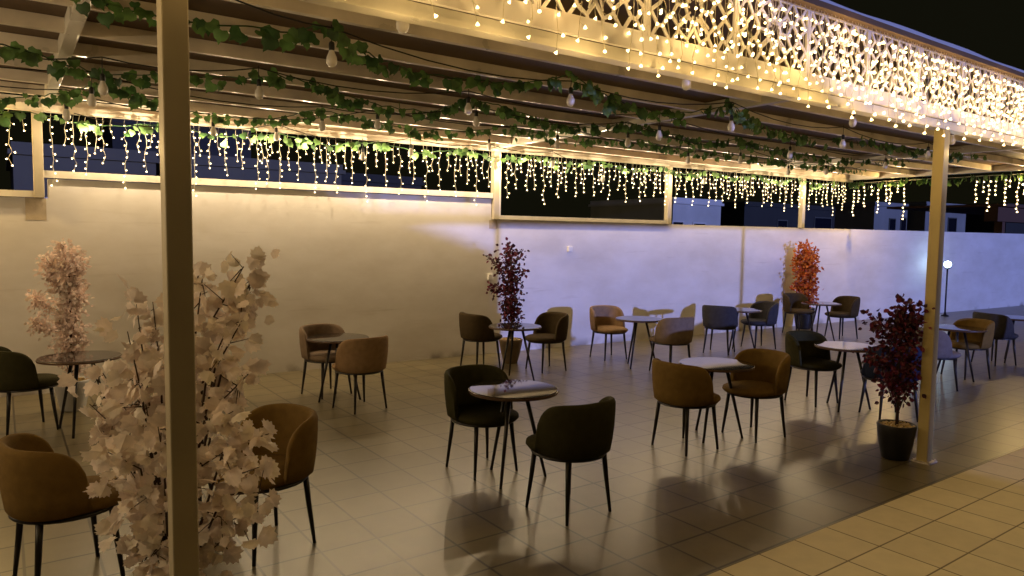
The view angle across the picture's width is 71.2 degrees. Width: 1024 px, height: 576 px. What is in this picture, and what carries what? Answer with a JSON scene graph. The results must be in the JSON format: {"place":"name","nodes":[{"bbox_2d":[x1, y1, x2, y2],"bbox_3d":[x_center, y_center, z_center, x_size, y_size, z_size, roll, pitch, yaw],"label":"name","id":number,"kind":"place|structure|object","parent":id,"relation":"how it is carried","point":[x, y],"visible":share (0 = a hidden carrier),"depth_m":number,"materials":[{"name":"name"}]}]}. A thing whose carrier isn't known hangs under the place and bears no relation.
{"place":"outdoors","nodes":[
{"label":"outdoors","id":0,"kind":"place"},
{"bbox_2d":[6,141,159,197],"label":"house","id":1,"kind":"structure","parent":0,"point":[21,168],"depth_m":17.85,"materials":[{"name":"blue paint"}]},
{"bbox_2d":[96,118,250,157],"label":"house","id":2,"kind":"structure","parent":0,"point":[117,134],"depth_m":31.40,"materials":[{"name":"paint"}]},
{"bbox_2d":[156,154,345,191],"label":"house","id":3,"kind":"structure","parent":0,"point":[307,173],"depth_m":21.48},
{"bbox_2d":[341,173,424,195],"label":"house","id":4,"kind":"structure","parent":0,"point":[359,179],"depth_m":26.90,"materials":[{"name":"paint"}]},
{"bbox_2d":[0,305,1023,575],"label":"terrace floor","id":5,"kind":"structure","parent":0,"point":[392,493],"depth_m":6.44,"materials":[{"name":"grey tile"}]},
{"bbox_2d":[0,346,59,435],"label":"tub chair","id":6,"kind":"object","parent":5,"relation":"on","point":[18,373],"visible":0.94,"depth_m":7.21,"materials":[{"name":"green fabric"}]},
{"bbox_2d":[23,238,94,411],"bbox_3d":[-5.250,0.422,8.301,0.701,2.013,0.588,-2,5,-35],"label":"artificial blossom tree","id":7,"kind":"object","parent":5,"relation":"on","point":[65,274],"visible":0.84,"depth_m":8.25,"materials":[{"name":"pink plastic"}]},
{"bbox_2d":[0,433,124,575],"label":"tub chair","id":8,"kind":"object","parent":5,"relation":"on","point":[42,483],"visible":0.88,"depth_m":3.98,"materials":[{"name":"fabric"}]},
{"bbox_2d":[35,350,121,438],"bbox_3d":[-4.504,1.106,7.471,0.774,0.794,0.774,5,6,44],"label":"round table","id":9,"kind":"object","parent":5,"relation":"on","point":[78,358],"visible":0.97,"depth_m":7.34,"materials":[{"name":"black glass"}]},
{"bbox_2d":[57,246,281,575],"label":"artificial maple","id":10,"kind":"object","parent":5,"relation":"on","point":[139,471],"visible":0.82,"depth_m":3.56,"materials":[{"name":"white plant"}]},
{"bbox_2d":[128,395,231,500],"bbox_3d":[-2.542,1.270,5.557,0.774,0.794,0.774,2,4,14],"label":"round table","id":11,"kind":"object","parent":5,"relation":"on","point":[200,498],"visible":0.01,"depth_m":5.49,"materials":[{"name":"white"}]},
{"bbox_2d":[214,403,317,566],"bbox_3d":[-1.661,1.284,4.782,0.631,0.896,0.672,4,5,39],"label":"tub chair","id":12,"kind":"object","parent":5,"relation":"on","point":[295,441],"visible":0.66,"depth_m":4.80,"materials":[{"name":"fabric"}]},
{"bbox_2d":[299,323,351,398],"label":"tub chair","id":13,"kind":"object","parent":5,"relation":"on","point":[311,352],"visible":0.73,"depth_m":9.37,"materials":[{"name":"beige fabric"}]},
{"bbox_2d":[306,333,368,402],"bbox_3d":[-2.211,1.017,9.095,0.774,0.794,0.774,-1,4,-20],"label":"round table","id":14,"kind":"object","parent":5,"relation":"on","point":[330,339],"visible":0.81,"depth_m":8.96,"materials":[{"name":"white stone"}]},
{"bbox_2d":[332,335,388,414],"bbox_3d":[-1.843,1.004,8.616,0.672,0.896,0.631,5,6,43],"label":"tub chair","id":15,"kind":"object","parent":5,"relation":"on","point":[363,357],"visible":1,"depth_m":8.33,"materials":[{"name":"beige fabric"}]},
{"bbox_2d":[459,312,501,368],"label":"tub chair","id":16,"kind":"object","parent":5,"relation":"on","point":[475,328],"visible":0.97,"depth_m":11.04,"materials":[{"name":"brown fabric"}]},
{"bbox_2d":[444,364,518,480],"bbox_3d":[-0.264,1.184,6.411,0.631,0.896,0.672,-2,5,-37],"label":"tub chair","id":17,"kind":"object","parent":5,"relation":"on","point":[464,407],"visible":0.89,"depth_m":6.39,"materials":[{"name":"black fabric"}]},
{"bbox_2d":[483,237,529,363],"bbox_3d":[-0.074,0.200,11.786,0.729,2.084,0.594,-2,5,-35],"label":"artificial tree","id":18,"kind":"object","parent":5,"relation":"on","point":[509,311],"visible":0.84,"depth_m":11.73,"materials":[{"name":"red plant"}]},
{"bbox_2d":[0,0,1023,575],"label":"pergola","id":19,"kind":"object","parent":5,"relation":"on","point":[172,46],"visible":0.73,"depth_m":6.46,"materials":[{"name":"beige paint"}]},
{"bbox_2d":[5,107,26,165],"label":"icicle lights","id":20,"kind":"object","parent":19,"relation":"hanging from","point":[9,130],"visible":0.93,"depth_m":8.75,"materials":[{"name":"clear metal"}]},
{"bbox_2d":[47,111,493,204],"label":"icicle lights","id":21,"kind":"object","parent":19,"relation":"hanging from","point":[262,151],"visible":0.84,"depth_m":10.33,"materials":[{"name":"yellow plastic"}]},
{"bbox_2d":[74,113,746,183],"bbox_3d":[-0.085,-2.203,11.958,12.366,0.639,0.124,-2,5,-33],"label":"festoon string","id":22,"kind":"object","parent":19,"relation":"hanging from","point":[362,155],"visible":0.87,"depth_m":10.95,"materials":[{"name":"white"}]},
{"bbox_2d":[0,86,824,174],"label":"festoon string","id":23,"kind":"object","parent":19,"relation":"hanging from","point":[66,114],"visible":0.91,"depth_m":8.85,"materials":[{"name":"white"}]},
{"bbox_2d":[0,111,838,189],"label":"vine garland","id":24,"kind":"object","parent":19,"relation":"hanging from","point":[84,126],"visible":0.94,"depth_m":10.97,"materials":[{"name":"green plant"}]},
{"bbox_2d":[0,67,859,174],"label":"festoon string","id":25,"kind":"object","parent":19,"relation":"hanging from","point":[91,100],"visible":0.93,"depth_m":8.30,"materials":[{"name":"black"}]},
{"bbox_2d":[0,81,866,174],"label":"vine garland","id":26,"kind":"object","parent":19,"relation":"hanging from","point":[134,102],"visible":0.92,"depth_m":9.05,"materials":[{"name":"green plant"}]},
{"bbox_2d":[0,41,909,167],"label":"vine garland","id":27,"kind":"object","parent":19,"relation":"hanging from","point":[32,57],"visible":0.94,"depth_m":7.66,"materials":[{"name":"green plant"}]},
{"bbox_2d":[43,56,922,168],"bbox_3d":[1.705,-1.977,9.075,14.428,0.348,1.040,-2,5,-31],"label":"festoon string","id":28,"kind":"object","parent":19,"relation":"hanging from","point":[103,89],"visible":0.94,"depth_m":6.93,"materials":[{"name":"black"}]},
{"bbox_2d":[70,0,986,162],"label":"vine garland","id":29,"kind":"object","parent":19,"relation":"hanging from","point":[292,37],"visible":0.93,"depth_m":6.45,"materials":[{"name":"green plant"}]},
{"bbox_2d":[430,0,633,69],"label":"light curtain","id":30,"kind":"object","parent":19,"relation":"hanging from","point":[558,14],"visible":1,"depth_m":3.87,"materials":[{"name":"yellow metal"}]},
{"bbox_2d":[504,151,668,204],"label":"icicle lights","id":31,"kind":"object","parent":19,"relation":"hanging from","point":[584,177],"visible":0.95,"depth_m":13.55,"materials":[{"name":"yellow metal"}]},
{"bbox_2d":[235,0,963,158],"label":"festoon string","id":32,"kind":"object","parent":19,"relation":"hanging from","point":[331,59],"visible":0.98,"depth_m":6.80,"materials":[{"name":"black"}]},
{"bbox_2d":[396,21,955,144],"bbox_3d":[1.014,-1.727,5.498,12.259,0.348,0.566,-2,5,-37],"label":"festoon string","id":33,"kind":"object","parent":19,"relation":"hanging from","point":[402,27],"visible":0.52,"depth_m":5.79,"materials":[{"name":"white glass"}]},
{"bbox_2d":[675,166,803,207],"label":"icicle lights","id":34,"kind":"object","parent":19,"relation":"hanging from","point":[740,182],"visible":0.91,"depth_m":15.89,"materials":[{"name":"yellow metal"}]},
{"bbox_2d":[634,0,956,136],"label":"light curtain","id":35,"kind":"object","parent":19,"relation":"hanging from","point":[860,79],"visible":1,"depth_m":5.29,"materials":[{"name":"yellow plastic"}]},
{"bbox_2d":[808,178,845,214],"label":"icicle lights","id":36,"kind":"object","parent":19,"relation":"hanging from","point":[831,191],"visible":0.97,"depth_m":17.69,"materials":[{"name":"yellow metal"}]},
{"bbox_2d":[848,172,1023,188],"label":"vine garland","id":37,"kind":"object","parent":19,"relation":"hanging from","point":[879,185],"visible":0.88,"depth_m":16.67,"materials":[{"name":"green plant"}]},
{"bbox_2d":[852,174,1023,219],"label":"icicle lights","id":38,"kind":"object","parent":19,"relation":"hanging from","point":[931,178],"visible":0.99,"depth_m":16.20,"materials":[{"name":"clear metal"}]},
{"bbox_2d":[954,59,1023,147],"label":"light curtain","id":39,"kind":"object","parent":19,"relation":"hanging from","point":[991,96],"visible":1,"depth_m":6.91,"materials":[{"name":"yellow plastic"}]},
{"bbox_2d":[0,179,1023,397],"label":"boundary wall","id":40,"kind":"structure","parent":5,"relation":"on","point":[406,275],"depth_m":11.98,"materials":[{"name":"white paint"}]},
{"bbox_2d":[487,274,492,279],"bbox_3d":[-0.382,-0.197,12.633,0.100,0.100,0.050,-2,5,-35],"label":"wall box","id":41,"kind":"object","parent":40,"relation":"attached to","point":[489,276],"visible":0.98,"depth_m":12.61,"materials":[{"name":"white plastic"}]},
{"bbox_2d":[567,246,572,251],"bbox_3d":[1.097,-0.737,13.537,0.100,0.100,0.050,-2,5,-35],"label":"wall box","id":42,"kind":"object","parent":40,"relation":"attached to","point":[569,248],"visible":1,"depth_m":13.52,"materials":[{"name":"white plastic"}]},
{"bbox_2d":[469,379,558,488],"bbox_3d":[0.009,1.257,6.175,0.774,0.794,0.774,-3,5,-40],"label":"round table","id":43,"kind":"object","parent":5,"relation":"on","point":[507,391],"visible":0.98,"depth_m":6.06,"materials":[{"name":"black"}]},
{"bbox_2d":[489,323,541,380],"bbox_3d":[0.042,0.947,10.457,0.774,0.794,0.774,0,4,-15],"label":"round table","id":44,"kind":"object","parent":5,"relation":"on","point":[513,327],"visible":1,"depth_m":10.39,"materials":[{"name":"white"}]},
{"bbox_2d":[525,312,568,372],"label":"tub chair","id":45,"kind":"object","parent":5,"relation":"on","point":[553,329],"visible":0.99,"depth_m":11.19,"materials":[{"name":"brown fabric"}]},
{"bbox_2d":[525,396,615,525],"bbox_3d":[0.431,1.260,5.489,0.631,0.896,0.673,-3,5,-39],"label":"tub chair","id":46,"kind":"object","parent":5,"relation":"on","point":[568,435],"visible":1,"depth_m":5.19,"materials":[{"name":"black fabric"}]},
{"bbox_2d":[589,305,627,360],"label":"tub chair","id":47,"kind":"object","parent":5,"relation":"on","point":[603,320],"visible":0.99,"depth_m":12.53,"materials":[{"name":"orange fabric"}]},
{"bbox_2d":[615,316,661,368],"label":"round table","id":48,"kind":"object","parent":5,"relation":"on","point":[636,320],"visible":0.9,"depth_m":11.54,"materials":[{"name":"white"}]},
{"bbox_2d":[649,316,693,370],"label":"tub chair","id":49,"kind":"object","parent":5,"relation":"on","point":[670,332],"visible":0.96,"depth_m":10.93,"materials":[{"name":"beige fabric"}]},
{"bbox_2d":[651,358,720,456],"bbox_3d":[1.753,1.155,7.173,0.672,0.896,0.631,-2,5,-34],"label":"tub chair","id":50,"kind":"object","parent":5,"relation":"on","point":[685,388],"visible":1,"depth_m":6.89,"materials":[{"name":"fabric"}]},
{"bbox_2d":[679,357,754,442],"bbox_3d":[2.142,1.185,7.542,0.774,0.794,0.774,-1,5,-23],"label":"round table","id":51,"kind":"object","parent":5,"relation":"on","point":[712,365],"visible":0.89,"depth_m":7.49,"materials":[{"name":"black"}]},
{"bbox_2d":[702,305,737,354],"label":"tub chair","id":52,"kind":"object","parent":5,"relation":"on","point":[714,317],"visible":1,"depth_m":12.90,"materials":[{"name":"grey fabric"}]},
{"bbox_2d":[729,307,761,351],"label":"round table","id":53,"kind":"object","parent":5,"relation":"on","point":[746,311],"visible":0.62,"depth_m":13.24,"materials":[{"name":"white"}]},
{"bbox_2d":[721,348,790,442],"bbox_3d":[2.589,1.131,7.640,0.672,0.896,0.631,-2,5,-31],"label":"tub chair","id":54,"kind":"object","parent":5,"relation":"on","point":[767,377],"visible":0.95,"depth_m":7.68,"materials":[{"name":"fabric"}]},
{"bbox_2d":[740,301,778,348],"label":"tub chair","id":55,"kind":"object","parent":5,"relation":"on","point":[767,315],"visible":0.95,"depth_m":13.71,"materials":[{"name":"grey fabric"}]},
{"bbox_2d":[782,293,814,332],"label":"tub chair","id":56,"kind":"object","parent":5,"relation":"on","point":[792,304],"visible":0.97,"depth_m":16.07,"materials":[{"name":"brown fabric"}]},
{"bbox_2d":[789,239,823,328],"bbox_3d":[6.925,-0.103,16.884,0.734,2.129,0.879,1,4,3],"label":"artificial tree","id":57,"kind":"object","parent":5,"relation":"on","point":[805,260],"visible":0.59,"depth_m":16.74,"materials":[{"name":"red plant"}]},
{"bbox_2d":[784,330,841,406],"bbox_3d":[3.895,1.032,9.242,0.631,0.896,0.672,-2,5,-32],"label":"tub chair","id":58,"kind":"object","parent":5,"relation":"on","point":[803,351],"visible":0.96,"depth_m":9.23,"materials":[{"name":"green fabric"}]},
{"bbox_2d":[801,301,841,340],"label":"round table","id":59,"kind":"object","parent":5,"relation":"on","point":[819,303],"visible":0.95,"depth_m":14.80,"materials":[{"name":"white"}]},
{"bbox_2d":[824,296,859,338],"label":"tub chair","id":60,"kind":"object","parent":5,"relation":"on","point":[849,307],"visible":0.98,"depth_m":15.36,"materials":[{"name":"brown fabric"}]},
{"bbox_2d":[814,341,876,411],"bbox_3d":[4.175,1.111,8.920,0.774,0.794,0.774,-1,4,-20],"label":"round table","id":61,"kind":"object","parent":5,"relation":"on","point":[844,347],"visible":0.73,"depth_m":8.87,"materials":[{"name":"white stone"}]},
{"bbox_2d":[858,346,921,421],"bbox_3d":[4.490,1.093,8.507,0.631,0.896,0.672,1,4,-2],"label":"tub chair","id":62,"kind":"object","parent":5,"relation":"on","point":[867,372],"visible":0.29,"depth_m":8.31,"materials":[{"name":"blue fabric"}]},
{"bbox_2d":[852,293,934,460],"bbox_3d":[3.663,0.847,6.872,0.667,1.599,0.520,0,4,-4],"label":"artificial tree","id":63,"kind":"object","parent":5,"relation":"on","point":[896,437],"visible":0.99,"depth_m":6.81,"materials":[{"name":"red plant"}]},
{"bbox_2d":[909,326,960,390],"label":"tub chair","id":64,"kind":"object","parent":5,"relation":"on","point":[946,351],"visible":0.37,"depth_m":9.89,"materials":[{"name":"grey fabric"}]},
{"bbox_2d":[941,261,950,315],"bbox_3d":[12.233,0.019,20.130,0.200,1.551,0.200,-2,5,-35],"label":"garden lamp","id":65,"kind":"object","parent":5,"relation":"on","point":[947,264],"visible":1,"depth_m":20.10,"materials":[{"name":"black metal"}]},
{"bbox_2d":[936,324,987,381],"bbox_3d":[6.800,0.998,10.949,0.774,0.794,0.774,4,5,34],"label":"round table","id":66,"kind":"object","parent":5,"relation":"on","point":[957,329],"visible":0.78,"depth_m":10.79,"materials":[{"name":"white"}]},
{"bbox_2d":[940,318,994,379],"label":"tub chair","id":67,"kind":"object","parent":5,"relation":"on","point":[982,341],"visible":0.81,"depth_m":10.97,"materials":[{"name":"fabric"}]},
{"bbox_2d":[971,312,1018,366],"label":"tub chair","id":68,"kind":"object","parent":5,"relation":"on","point":[1004,327],"visible":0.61,"depth_m":12.04,"materials":[{"name":"black fabric"}]},
{"bbox_2d":[1004,315,1023,362],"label":"round table","id":69,"kind":"object","parent":5,"relation":"on","point":[1013,318],"visible":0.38,"depth_m":12.45,"materials":[{"name":"white"}]},
{"bbox_2d":[0,0,1023,221],"label":"sky","id":70,"kind":"structure","parent":0,"point":[991,29],"materials":[{"name":"black"}]},
{"bbox_2d":[588,197,723,225],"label":"house","id":71,"kind":"structure","parent":0,"point":[686,211],"depth_m":36.34,"materials":[{"name":"paint"}]},
{"bbox_2d":[672,221,683,224],"bbox_3d":[8.127,-2.685,35.142,0.864,1.240,0.100,-2,5,-35],"label":"window","id":72,"kind":"structure","parent":71,"relation":"in","point":[673,222],"depth_m":35.13,"materials":[{"name":"black glass"}]},
{"bbox_2d":[692,222,705,224],"bbox_3d":[9.424,-2.660,36.069,1.009,1.290,0.100,-2,5,-35],"label":"window","id":73,"kind":"structure","parent":71,"relation":"in","point":[693,223],"depth_m":35.93,"materials":[{"name":"black glass"}]},
{"bbox_2d":[705,448,1021,575],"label":"ground","id":74,"kind":"structure","parent":0,"point":[852,516],"depth_m":5.47,"materials":[{"name":"beige tile"}]},
{"bbox_2d":[720,201,836,228],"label":"house","id":75,"kind":"structure","parent":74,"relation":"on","point":[752,214],"depth_m":49.42,"materials":[{"name":"paint"}]},
{"bbox_2d":[777,220,787,226],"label":"window","id":76,"kind":"structure","parent":75,"relation":"in","point":[780,223],"depth_m":50.10,"materials":[{"name":"black glass"}]},
{"bbox_2d":[814,217,831,228],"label":"window","id":77,"kind":"structure","parent":75,"relation":"in","point":[819,222],"depth_m":53.01,"materials":[{"name":"black glass"}]},
{"bbox_2d":[805,202,908,230],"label":"house","id":78,"kind":"structure","parent":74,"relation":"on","point":[867,217],"depth_m":52.68,"materials":[{"name":"grey paint"}]},
{"bbox_2d":[888,218,895,229],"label":"window","id":79,"kind":"structure","parent":78,"relation":"in","point":[892,221],"depth_m":52.98,"materials":[{"name":"black glass"}]},
{"bbox_2d":[900,217,906,230],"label":"window","id":80,"kind":"structure","parent":78,"relation":"in","point":[902,222],"depth_m":53.91,"materials":[{"name":"black glass"}]},
{"bbox_2d":[887,204,1023,232],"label":"neighbour canopy","id":81,"kind":"object","parent":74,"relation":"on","point":[999,215],"visible":0.59,"depth_m":29.78,"materials":[{"name":"brown paint"}]},
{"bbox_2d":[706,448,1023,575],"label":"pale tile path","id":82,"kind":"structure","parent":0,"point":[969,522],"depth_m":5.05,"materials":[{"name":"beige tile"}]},
{"bbox_2d":[894,201,965,231],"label":"house","id":83,"kind":"structure","parent":0,"point":[919,221],"depth_m":56.85,"materials":[{"name":"grey paint"}]},
{"bbox_2d":[947,217,956,231],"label":"window","id":84,"kind":"structure","parent":83,"relation":"in","point":[952,222],"depth_m":58.57,"materials":[{"name":"black glass"}]},
{"bbox_2d":[964,203,1023,233],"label":"house","id":85,"kind":"structure","parent":0,"point":[976,223],"depth_m":63.96,"materials":[{"name":"paint"}]}
]}

